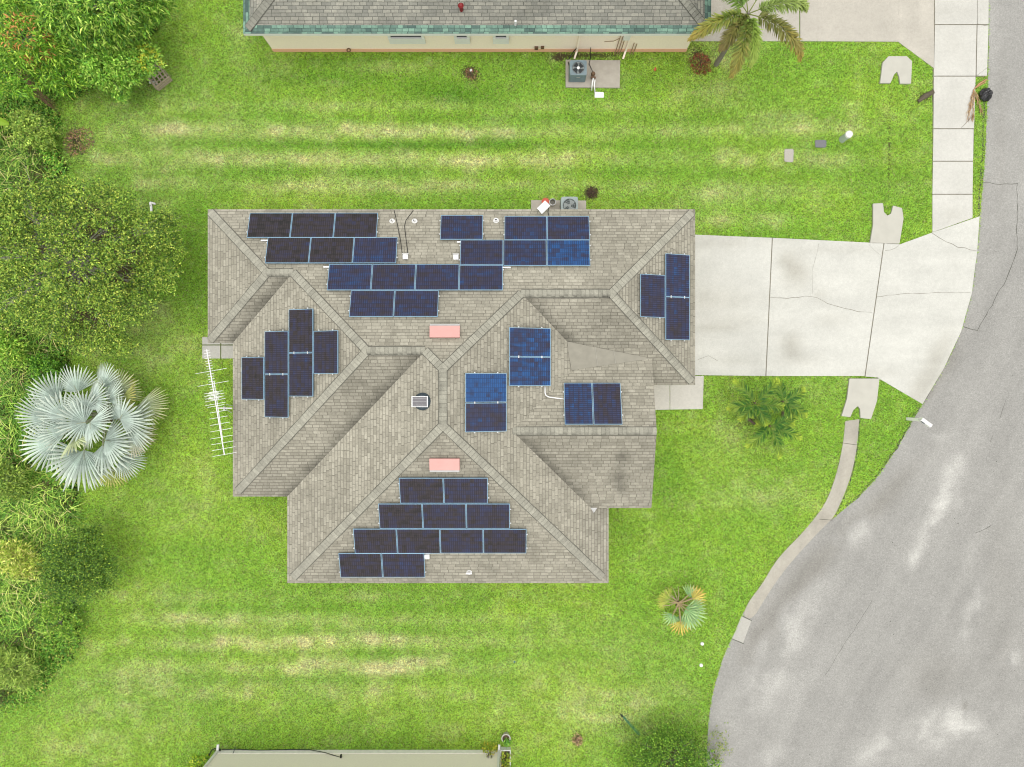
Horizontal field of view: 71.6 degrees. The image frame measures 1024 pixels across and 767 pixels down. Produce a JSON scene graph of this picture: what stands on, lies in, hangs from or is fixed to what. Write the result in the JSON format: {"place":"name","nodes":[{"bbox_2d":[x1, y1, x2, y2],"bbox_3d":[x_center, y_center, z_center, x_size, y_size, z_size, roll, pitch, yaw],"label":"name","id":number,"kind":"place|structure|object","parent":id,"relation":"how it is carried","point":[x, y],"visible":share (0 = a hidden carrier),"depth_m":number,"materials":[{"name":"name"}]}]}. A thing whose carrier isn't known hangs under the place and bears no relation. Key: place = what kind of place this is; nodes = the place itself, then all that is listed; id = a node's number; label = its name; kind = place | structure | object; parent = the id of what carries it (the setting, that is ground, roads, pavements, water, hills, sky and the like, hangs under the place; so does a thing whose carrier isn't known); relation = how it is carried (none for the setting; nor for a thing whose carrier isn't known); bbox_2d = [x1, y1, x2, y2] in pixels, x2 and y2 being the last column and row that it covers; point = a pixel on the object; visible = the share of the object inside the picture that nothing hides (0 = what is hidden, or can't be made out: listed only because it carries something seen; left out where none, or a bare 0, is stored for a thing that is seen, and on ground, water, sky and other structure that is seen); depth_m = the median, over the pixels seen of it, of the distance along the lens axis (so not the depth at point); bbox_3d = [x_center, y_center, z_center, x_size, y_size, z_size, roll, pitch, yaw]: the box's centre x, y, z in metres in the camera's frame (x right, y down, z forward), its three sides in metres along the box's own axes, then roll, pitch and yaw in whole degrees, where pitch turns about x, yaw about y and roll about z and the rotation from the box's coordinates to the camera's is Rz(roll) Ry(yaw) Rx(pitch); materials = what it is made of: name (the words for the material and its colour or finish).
{"place":"outdoors","nodes":[
{"label":"outdoors","id":0,"kind":"place"},
{"bbox_2d":[0,0,989,766],"bbox_3d":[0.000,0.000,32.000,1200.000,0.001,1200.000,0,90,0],"label":"ground","id":1,"kind":"structure","parent":0,"point":[476,194],"depth_m":32.00,"materials":[{"name":"plant"}]},
{"bbox_2d":[0,329,33,370],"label":"wild shrub","id":2,"kind":"object","parent":1,"relation":"on","point":[20,356],"visible":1,"depth_m":30.68,"materials":[{"name":"green plant"}]},
{"bbox_2d":[0,458,36,502],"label":"wild shrub","id":3,"kind":"object","parent":1,"relation":"on","point":[7,489],"visible":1,"depth_m":30.76,"materials":[{"name":"green plant"}]},
{"bbox_2d":[0,537,44,586],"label":"wild shrub","id":4,"kind":"object","parent":1,"relation":"on","point":[22,565],"visible":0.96,"depth_m":30.69,"materials":[{"name":"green plant"}]},
{"bbox_2d":[0,640,45,694],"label":"wild shrub","id":5,"kind":"object","parent":1,"relation":"on","point":[6,662],"visible":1,"depth_m":31.02,"materials":[{"name":"green plant"}]},
{"bbox_2d":[3,105,60,151],"bbox_3d":[-21.000,-11.197,31.238,2.366,1.555,2.158,0,90,0],"label":"wild shrub","id":6,"kind":"object","parent":1,"relation":"on","point":[26,121],"visible":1,"depth_m":30.94,"materials":[{"name":"green plant"}]},
{"bbox_2d":[0,0,90,710],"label":"tall grass","id":7,"kind":"structure","parent":1,"relation":"on","point":[31,524],"depth_m":31.65,"materials":[{"name":"green plant"}]},
{"bbox_2d":[0,0,90,103],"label":"mango tree","id":8,"kind":"object","parent":1,"relation":"on","point":[34,44],"visible":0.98,"depth_m":29.35,"materials":[{"name":"green plant"}]},
{"bbox_2d":[26,349,70,386],"bbox_3d":[-20.344,-0.548,31.259,1.531,1.509,1.874,-37,90,0],"label":"wild shrub","id":9,"kind":"object","parent":1,"relation":"on","point":[49,364],"visible":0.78,"depth_m":30.89,"materials":[{"name":"green plant"}]},
{"bbox_2d":[31,599,85,646],"bbox_3d":[-19.810,10.432,31.340,2.371,1.359,1.880,14,90,0],"label":"wild shrub","id":10,"kind":"object","parent":1,"relation":"on","point":[67,628],"visible":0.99,"depth_m":31.06,"materials":[{"name":"green plant"}]},
{"bbox_2d":[26,516,127,613],"bbox_3d":[-18.340,7.659,30.326,3.988,3.402,3.933,-32,90,0],"label":"shrub","id":11,"kind":"object","parent":1,"relation":"on","point":[64,566],"visible":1,"depth_m":29.67,"materials":[{"name":"green plant"}]},
{"bbox_2d":[62,127,93,155],"bbox_3d":[-19.480,-10.885,31.803,1.521,0.410,1.376,0,90,0],"label":"dead bush","id":12,"kind":"object","parent":1,"relation":"on","point":[70,144],"visible":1,"depth_m":31.88,"materials":[{"name":"brown plant"}]},
{"bbox_2d":[0,0,178,723],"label":"undergrowth","id":13,"kind":"object","parent":1,"relation":"on","point":[41,651],"visible":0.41,"depth_m":31.73,"materials":[{"name":"green plant"}]},
{"bbox_2d":[17,69,57,111],"bbox_3d":[-21.085,-13.056,31.547,0.462,0.311,2.751,-45,90,0],"label":"dry vine","id":14,"kind":"object","parent":13,"relation":"on","point":[44,101],"visible":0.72,"depth_m":31.43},
{"bbox_2d":[14,361,168,492],"bbox_3d":[-17.969,1.870,30.311,6.433,3.379,5.618,0,90,0],"label":"silver fan palm","id":15,"kind":"object","parent":1,"relation":"on","point":[100,460],"visible":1,"depth_m":29.88,"materials":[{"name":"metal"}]},
{"bbox_2d":[0,167,188,360],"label":"oak tree","id":16,"kind":"object","parent":1,"relation":"on","point":[86,292],"visible":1,"depth_m":28.23,"materials":[{"name":"green plant"}]},
{"bbox_2d":[29,0,177,56],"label":"leafy tree","id":17,"kind":"object","parent":1,"relation":"on","point":[85,17],"visible":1,"depth_m":28.37,"materials":[{"name":"green plant"}]},
{"bbox_2d":[72,36,167,103],"bbox_3d":[-16.680,-13.399,30.612,3.853,2.824,2.731,0,90,0],"label":"citrus bush","id":18,"kind":"object","parent":1,"relation":"on","point":[134,64],"visible":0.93,"depth_m":29.96,"materials":[{"name":"green plant"}]},
{"bbox_2d":[143,62,172,90],"bbox_3d":[-15.861,-13.764,31.765,0.830,0.400,0.940,-38,90,0],"label":"wooden crate","id":19,"kind":"object","parent":1,"relation":"on","point":[163,83],"visible":0.61,"depth_m":31.60,"materials":[{"name":"brown wood"}]},
{"bbox_2d":[188,753,210,766],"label":"yellow shrub","id":20,"kind":"object","parent":1,"relation":"on","point":[197,762],"visible":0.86,"depth_m":31.86,"materials":[{"name":"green plant"}]},
{"bbox_2d":[202,337,232,358],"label":"patio","id":21,"kind":"structure","parent":1,"relation":"on","point":[213,349],"depth_m":31.97,"materials":[{"name":"concrete"}]},
{"bbox_2d":[203,744,499,766],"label":"house","id":22,"kind":"structure","parent":1,"relation":"on","point":[358,758],"depth_m":31.27,"materials":[{"name":"beige paint"}]},
{"bbox_2d":[209,748,338,756],"bbox_3d":[-10.597,16.613,31.669,6.100,0.607,0.462,0,90,0],"label":"garden hose","id":23,"kind":"object","parent":22,"relation":"attached to","point":[275,749],"visible":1,"depth_m":31.92,"materials":[{"name":"black plastic"}]},
{"bbox_2d":[208,209,694,582],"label":"house","id":24,"kind":"structure","parent":1,"relation":"on","point":[334,458],"depth_m":28.58,"materials":[{"name":"grey"}]},
{"bbox_2d":[196,349,236,456],"bbox_3d":[-12.109,0.763,29.324,1.300,0.566,4.382,-10,90,0],"label":"tv antenna","id":25,"kind":"object","parent":24,"relation":"attached to","point":[217,405],"visible":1,"depth_m":29.09,"materials":[{"name":"white paint"}]},
{"bbox_2d":[242,356,263,400],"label":"solar panel","id":26,"kind":"object","parent":24,"relation":"attached to","point":[252,377],"visible":1,"depth_m":28.89,"materials":[{"name":"glass"}]},
{"bbox_2d":[246,213,292,237],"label":"solar panel","id":27,"kind":"object","parent":24,"relation":"attached to","point":[263,225],"visible":1,"depth_m":28.98,"materials":[{"name":"glass"}]},
{"bbox_2d":[265,330,288,374],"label":"solar panel","id":28,"kind":"object","parent":24,"relation":"attached to","point":[276,352],"visible":1,"depth_m":28.53,"materials":[{"name":"glass"}]},
{"bbox_2d":[265,373,288,418],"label":"solar panel","id":29,"kind":"object","parent":24,"relation":"attached to","point":[276,395],"visible":1,"depth_m":28.52,"materials":[{"name":"glass"}]},
{"bbox_2d":[264,237,310,262],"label":"solar panel","id":30,"kind":"object","parent":24,"relation":"attached to","point":[287,249],"visible":1,"depth_m":28.62,"materials":[{"name":"glass"}]},
{"bbox_2d":[289,307,312,353],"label":"solar panel","id":31,"kind":"object","parent":24,"relation":"attached to","point":[300,330],"visible":1,"depth_m":28.18,"materials":[{"name":"glass"}]},
{"bbox_2d":[289,351,312,397],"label":"solar panel","id":32,"kind":"object","parent":24,"relation":"attached to","point":[300,374],"visible":1,"depth_m":28.17,"materials":[{"name":"glass"}]},
{"bbox_2d":[290,213,334,236],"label":"solar panel","id":33,"kind":"object","parent":24,"relation":"attached to","point":[312,224],"visible":1,"depth_m":28.98,"materials":[{"name":"glass"}]},
{"bbox_2d":[314,329,337,374],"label":"solar panel","id":34,"kind":"object","parent":24,"relation":"attached to","point":[325,352],"visible":1,"depth_m":27.80,"materials":[{"name":"glass"}]},
{"bbox_2d":[309,237,353,262],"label":"solar panel","id":35,"kind":"object","parent":24,"relation":"attached to","point":[331,249],"visible":1,"depth_m":28.62,"materials":[{"name":"glass"}]},
{"bbox_2d":[326,264,371,289],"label":"solar panel","id":36,"kind":"object","parent":24,"relation":"attached to","point":[349,276],"visible":1,"depth_m":28.24,"materials":[{"name":"glass"}]},
{"bbox_2d":[333,213,378,236],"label":"solar panel","id":37,"kind":"object","parent":24,"relation":"attached to","point":[355,225],"visible":1,"depth_m":28.98,"materials":[{"name":"glass"}]},
{"bbox_2d":[338,553,382,576],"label":"solar panel","id":38,"kind":"object","parent":24,"relation":"attached to","point":[360,564],"visible":1,"depth_m":28.94,"materials":[{"name":"glass"}]},
{"bbox_2d":[348,290,394,316],"bbox_3d":[-5.522,-3.140,27.884,1.775,0.061,1.120,0,72,0],"label":"solar panel","id":39,"kind":"object","parent":24,"relation":"attached to","point":[371,303],"visible":1,"depth_m":27.88,"materials":[{"name":"glass"}]},
{"bbox_2d":[352,529,397,552],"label":"solar panel","id":40,"kind":"object","parent":24,"relation":"attached to","point":[375,540],"visible":1,"depth_m":28.59,"materials":[{"name":"glass"}]},
{"bbox_2d":[352,237,398,262],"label":"solar panel","id":41,"kind":"object","parent":24,"relation":"attached to","point":[375,250],"visible":1,"depth_m":28.62,"materials":[{"name":"glass"}]},
{"bbox_2d":[371,264,415,289],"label":"solar panel","id":42,"kind":"object","parent":24,"relation":"attached to","point":[393,276],"visible":1,"depth_m":28.23,"materials":[{"name":"glass"}]},
{"bbox_2d":[377,503,422,528],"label":"solar panel","id":43,"kind":"object","parent":24,"relation":"attached to","point":[400,515],"visible":1,"depth_m":28.23,"materials":[{"name":"glass"}]},
{"bbox_2d":[382,553,425,576],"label":"solar panel","id":44,"kind":"object","parent":24,"relation":"attached to","point":[403,564],"visible":1,"depth_m":28.94,"materials":[{"name":"glass"}]},
{"bbox_2d":[394,290,439,316],"bbox_3d":[-3.729,-3.140,27.884,1.775,0.061,1.120,0,72,0],"label":"solar panel","id":45,"kind":"object","parent":24,"relation":"attached to","point":[415,303],"visible":1,"depth_m":27.88,"materials":[{"name":"glass"}]},
{"bbox_2d":[397,529,439,552],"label":"solar panel","id":46,"kind":"object","parent":24,"relation":"attached to","point":[418,540],"visible":1,"depth_m":28.59,"materials":[{"name":"glass"}]},
{"bbox_2d":[398,478,443,502],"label":"solar panel","id":47,"kind":"object","parent":24,"relation":"attached to","point":[421,490],"visible":1,"depth_m":27.88,"materials":[{"name":"glass"}]},
{"bbox_2d":[415,264,458,289],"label":"solar panel","id":48,"kind":"object","parent":24,"relation":"attached to","point":[437,276],"visible":1,"depth_m":28.23,"materials":[{"name":"glass"}]},
{"bbox_2d":[422,503,465,528],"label":"solar panel","id":49,"kind":"object","parent":24,"relation":"attached to","point":[444,515],"visible":1,"depth_m":28.23,"materials":[{"name":"glass"}]},
{"bbox_2d":[439,215,483,239],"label":"solar panel","id":50,"kind":"object","parent":24,"relation":"attached to","point":[461,227],"visible":1,"depth_m":28.95,"materials":[{"name":"glass"}]},
{"bbox_2d":[440,529,482,552],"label":"solar panel","id":51,"kind":"object","parent":24,"relation":"attached to","point":[461,540],"visible":1,"depth_m":28.59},
{"bbox_2d":[443,478,488,502],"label":"solar panel","id":52,"kind":"object","parent":24,"relation":"attached to","point":[465,490],"visible":1,"depth_m":27.88,"materials":[{"name":"glass"}]},
{"bbox_2d":[459,240,502,265],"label":"solar panel","id":53,"kind":"object","parent":24,"relation":"attached to","point":[481,251],"visible":1,"depth_m":28.59,"materials":[{"name":"glass"}]},
{"bbox_2d":[459,264,503,289],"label":"solar panel","id":54,"kind":"object","parent":24,"relation":"attached to","point":[480,277],"visible":1,"depth_m":28.23,"materials":[{"name":"glass"}]},
{"bbox_2d":[465,372,506,403],"bbox_3d":[-1.003,0.165,27.573,1.660,0.061,1.220,0,90,-18],"label":"solar panel","id":55,"kind":"object","parent":24,"relation":"attached to","point":[485,387],"visible":1,"depth_m":27.56,"materials":[{"name":"glass"}]},
{"bbox_2d":[465,401,506,432],"bbox_3d":[-1.003,1.311,27.573,1.660,0.061,1.220,0,90,-18],"label":"solar panel","id":56,"kind":"object","parent":24,"relation":"attached to","point":[485,417],"visible":1,"depth_m":27.56,"materials":[{"name":"glass"}]},
{"bbox_2d":[466,503,510,528],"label":"solar panel","id":57,"kind":"object","parent":24,"relation":"attached to","point":[488,515],"visible":1,"depth_m":28.23,"materials":[{"name":"glass"}]},
{"bbox_2d":[483,529,527,552],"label":"solar panel","id":58,"kind":"object","parent":24,"relation":"attached to","point":[504,540],"visible":1,"depth_m":28.59,"materials":[{"name":"glass"}]},
{"bbox_2d":[503,216,546,239],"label":"solar panel","id":59,"kind":"object","parent":24,"relation":"attached to","point":[525,227],"visible":1,"depth_m":28.93,"materials":[{"name":"glass"}]},
{"bbox_2d":[504,240,546,265],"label":"solar panel","id":60,"kind":"object","parent":24,"relation":"attached to","point":[524,252],"visible":1,"depth_m":28.57,"materials":[{"name":"glass"}]},
{"bbox_2d":[509,326,550,357],"bbox_3d":[0.721,-1.633,28.148,1.740,0.061,1.240,0,90,-18],"label":"solar panel","id":61,"kind":"object","parent":24,"relation":"attached to","point":[529,342],"visible":1,"depth_m":28.13,"materials":[{"name":"glass"}]},
{"bbox_2d":[509,356,550,386],"bbox_3d":[0.721,-0.478,28.148,1.740,0.061,1.240,0,90,-18],"label":"solar panel","id":62,"kind":"object","parent":24,"relation":"attached to","point":[529,371],"visible":1,"depth_m":28.14,"materials":[{"name":"glass"}]},
{"bbox_2d":[547,240,590,265],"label":"solar panel","id":63,"kind":"object","parent":24,"relation":"attached to","point":[568,252],"visible":1,"depth_m":28.57,"materials":[{"name":"glass"}]},
{"bbox_2d":[547,216,590,239],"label":"solar panel","id":64,"kind":"object","parent":24,"relation":"attached to","point":[567,227],"visible":1,"depth_m":28.93,"materials":[{"name":"glass"}]},
{"bbox_2d":[563,383,592,424],"bbox_3d":[2.619,0.795,28.273,1.170,0.062,1.720,0,72,0],"label":"solar panel","id":65,"kind":"object","parent":24,"relation":"attached to","point":[578,406],"visible":1,"depth_m":28.25,"materials":[{"name":"glass"}]},
{"bbox_2d":[592,383,622,424],"bbox_3d":[3.814,0.795,28.273,1.170,0.062,1.720,0,72,0],"label":"solar panel","id":66,"kind":"object","parent":24,"relation":"attached to","point":[607,408],"visible":1,"depth_m":28.25,"materials":[{"name":"glass"}]},
{"bbox_2d":[640,273,664,318],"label":"solar panel","id":67,"kind":"object","parent":24,"relation":"attached to","point":[652,295],"visible":1,"depth_m":28.59,"materials":[{"name":"glass"}]},
{"bbox_2d":[665,252,689,298],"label":"solar panel","id":68,"kind":"object","parent":24,"relation":"attached to","point":[677,275],"visible":1,"depth_m":28.96,"materials":[{"name":"glass"}]},
{"bbox_2d":[665,295,689,340],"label":"solar panel","id":69,"kind":"object","parent":24,"relation":"attached to","point":[677,318],"visible":1,"depth_m":28.96,"materials":[{"name":"glass"}]},
{"bbox_2d":[243,0,710,58],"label":"house","id":70,"kind":"structure","parent":1,"relation":"on","point":[617,26],"depth_m":29.29,"materials":[{"name":"grey"}]},
{"bbox_2d":[388,36,425,43],"bbox_3d":[-4.552,-14.902,30.335,1.561,1.490,0.100,0,90,0],"label":"window","id":71,"kind":"structure","parent":70,"relation":"in","point":[392,39],"depth_m":30.68,"materials":[{"name":"white paint"}]},
{"bbox_2d":[454,36,469,43],"bbox_3d":[-2.157,-14.902,30.335,0.672,1.490,0.100,0,90,0],"label":"window","id":72,"kind":"structure","parent":70,"relation":"in","point":[458,39],"depth_m":30.68,"materials":[{"name":"white paint"}]},
{"bbox_2d":[493,36,508,43],"bbox_3d":[-0.477,-14.902,30.335,0.694,1.490,0.100,0,90,0],"label":"window","id":73,"kind":"structure","parent":70,"relation":"in","point":[496,39],"depth_m":30.72,"materials":[{"name":"white paint"}]},
{"bbox_2d":[482,740,497,757],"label":"yellow shrub","id":74,"kind":"object","parent":1,"relation":"on","point":[484,748],"visible":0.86,"depth_m":31.79,"materials":[{"name":"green plant"}]},
{"bbox_2d":[500,747,510,766],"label":"planter box","id":75,"kind":"object","parent":1,"relation":"on","point":[505,756],"visible":0.99,"depth_m":31.70,"materials":[{"name":"white paint"}]},
{"bbox_2d":[501,732,512,747],"bbox_3d":[-0.246,15.918,31.730,0.520,0.539,0.590,-43,90,0],"label":"plant pot","id":76,"kind":"object","parent":1,"relation":"on","point":[506,738],"visible":1,"depth_m":31.65,"materials":[{"name":"concrete"}]},
{"bbox_2d":[531,200,585,208],"bbox_3d":[2.094,-7.803,31.965,2.477,0.110,0.878,0,90,0],"label":"concrete pad","id":77,"kind":"object","parent":1,"relation":"on","point":[535,204],"visible":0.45,"depth_m":31.91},
{"bbox_2d":[560,197,577,208],"bbox_3d":[2.525,-7.812,31.535,0.740,0.749,0.769,0,90,0],"label":"air conditioner","id":78,"kind":"object","parent":77,"relation":"on","point":[568,202],"visible":0.71,"depth_m":31.17,"materials":[{"name":"grey metal"}]},
{"bbox_2d":[565,60,619,87],"bbox_3d":[3.637,-13.917,31.965,2.454,0.110,1.261,0,90,0],"label":"concrete pad","id":79,"kind":"object","parent":1,"relation":"on","point":[607,73],"visible":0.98,"depth_m":31.91,"materials":[{"name":"concrete"}]},
{"bbox_2d":[568,48,586,81],"bbox_3d":[2.887,-14.218,31.566,0.785,0.810,1.429,0,90,0],"label":"air conditioner","id":80,"kind":"object","parent":79,"relation":"on","point":[577,70],"visible":1,"depth_m":31.19,"materials":[{"name":"metal"}]},
{"bbox_2d":[616,719,721,766],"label":"shrub","id":81,"kind":"object","parent":1,"relation":"on","point":[654,760],"visible":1,"depth_m":30.58,"materials":[{"name":"green plant"}]},
{"bbox_2d":[656,584,706,635],"bbox_3d":[7.452,9.919,31.464,2.238,1.175,2.303,0,90,0],"label":"fan palm","id":82,"kind":"object","parent":1,"relation":"on","point":[691,617],"visible":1,"depth_m":31.12,"materials":[{"name":"green plant"}]},
{"bbox_2d":[689,52,710,74],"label":"red plant","id":83,"kind":"object","parent":1,"relation":"on","point":[706,59],"visible":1,"depth_m":31.90,"materials":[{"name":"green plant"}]},
{"bbox_2d":[699,722,732,766],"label":"sparse bush","id":84,"kind":"object","parent":1,"relation":"on","point":[716,756],"visible":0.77,"depth_m":31.20,"materials":[{"name":"green plant"}]},
{"bbox_2d":[687,0,808,78],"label":"foxtail palm","id":85,"kind":"object","parent":1,"relation":"on","point":[741,27],"visible":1,"depth_m":27.47,"materials":[{"name":"green plant"}]},
{"bbox_2d":[726,377,786,426],"bbox_3d":[10.480,0.813,31.003,2.678,2.050,2.241,0,90,0],"label":"date palm","id":86,"kind":"object","parent":1,"relation":"on","point":[751,409],"visible":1,"depth_m":30.12,"materials":[{"name":"green plant"}]},
{"bbox_2d":[744,404,802,459],"bbox_3d":[11.388,2.091,31.093,2.421,1.845,2.306,16,90,0],"label":"date palm","id":87,"kind":"object","parent":1,"relation":"on","point":[779,425],"visible":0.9,"depth_m":30.30,"materials":[{"name":"green plant"}]},
{"bbox_2d":[769,379,808,421],"bbox_3d":[11.845,0.763,31.071,1.830,1.927,1.932,0,90,0],"label":"date palm","id":88,"kind":"object","parent":1,"relation":"on","point":[791,409],"visible":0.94,"depth_m":30.23,"materials":[{"name":"green plant"}]},
{"bbox_2d":[784,149,793,161],"bbox_3d":[12.464,-10.258,31.983,0.427,0.055,0.608,0,90,0],"label":"meter lid","id":89,"kind":"object","parent":1,"relation":"on","point":[788,155],"visible":1,"depth_m":31.95,"materials":[{"name":"beige concrete"}]},
{"bbox_2d":[839,131,852,142],"bbox_3d":[14.863,-10.989,31.625,0.330,0.750,0.330,0,90,0],"label":"utility pedestal","id":90,"kind":"object","parent":1,"relation":"on","point":[847,135],"visible":1,"depth_m":31.46,"materials":[{"name":"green plastic"}]},
{"bbox_2d":[841,378,878,418],"bbox_3d":[15.652,0.620,31.960,1.512,0.120,1.866,6,90,0],"label":"culvert headwall","id":91,"kind":"object","parent":1,"relation":"on","point":[862,394],"visible":1,"depth_m":31.90,"materials":[{"name":"concrete"}]},
{"bbox_2d":[869,203,903,243],"bbox_3d":[16.834,-7.195,31.960,1.506,0.120,1.823,0,90,0],"label":"culvert headwall","id":92,"kind":"object","parent":1,"relation":"on","point":[885,228],"visible":1,"depth_m":31.90,"materials":[{"name":"concrete"}]},
{"bbox_2d":[879,56,911,84],"bbox_3d":[17.250,-14.086,31.960,1.439,0.120,1.238,0,90,0],"label":"culvert headwall","id":93,"kind":"object","parent":1,"relation":"on","point":[900,66],"visible":1,"depth_m":31.90,"materials":[{"name":"concrete"}]},
{"bbox_2d":[906,417,932,426],"bbox_3d":[17.928,1.691,31.345,0.520,1.310,0.205,36,90,0],"label":"mailbox","id":94,"kind":"object","parent":1,"relation":"on","point":[925,422],"visible":1,"depth_m":30.77,"materials":[{"name":"white paint"}]},
{"bbox_2d":[979,88,992,101],"bbox_3d":[21.224,-12.944,31.769,0.543,0.463,0.610,0,90,0],"label":"trash bag","id":95,"kind":"object","parent":1,"relation":"on","point":[985,94],"visible":1,"depth_m":31.71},
{"bbox_2d":[654,376,703,409],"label":"front path","id":96,"kind":"structure","parent":0,"point":[669,397],"depth_m":31.96,"materials":[{"name":"concrete"}]},
{"bbox_2d":[691,0,933,67],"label":"neighbour driveway","id":97,"kind":"structure","parent":0,"point":[908,24],"depth_m":31.96,"materials":[{"name":"concrete"}]},
{"bbox_2d":[695,216,979,403],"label":"driveway","id":98,"kind":"structure","parent":0,"point":[893,315],"depth_m":31.95,"materials":[{"name":"concrete"}]},
{"bbox_2d":[707,0,1023,766],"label":"road","id":99,"kind":"structure","parent":0,"point":[886,628],"depth_m":31.99,"materials":[{"name":"asphalt"}]},
{"bbox_2d":[733,615,751,643],"bbox_3d":[10.370,11.079,31.990,0.586,0.012,1.153,22,90,0],"label":"kerb patch","id":100,"kind":"object","parent":99,"relation":"on","point":[742,628],"visible":1,"depth_m":31.99,"materials":[{"name":"concrete"}]},
{"bbox_2d":[744,419,860,618],"bbox_3d":[13.494,6.274,31.984,1.656,0.032,10.293,28,90,0],"label":"gutter channel","id":101,"kind":"object","parent":99,"relation":"on","point":[825,514],"visible":1,"depth_m":31.97,"materials":[{"name":"concrete"}]},
{"bbox_2d":[932,0,988,231],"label":"sidewalk","id":102,"kind":"structure","parent":0,"point":[961,27],"depth_m":31.96,"materials":[{"name":"concrete"}]},
{"bbox_2d":[966,79,986,120],"bbox_3d":[20.828,-12.681,31.929,0.864,0.091,2.106,5,90,0],"label":"palm frond","id":103,"kind":"object","parent":102,"relation":"on","point":[973,99],"visible":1,"depth_m":31.91,"materials":[{"name":"brown plant"}]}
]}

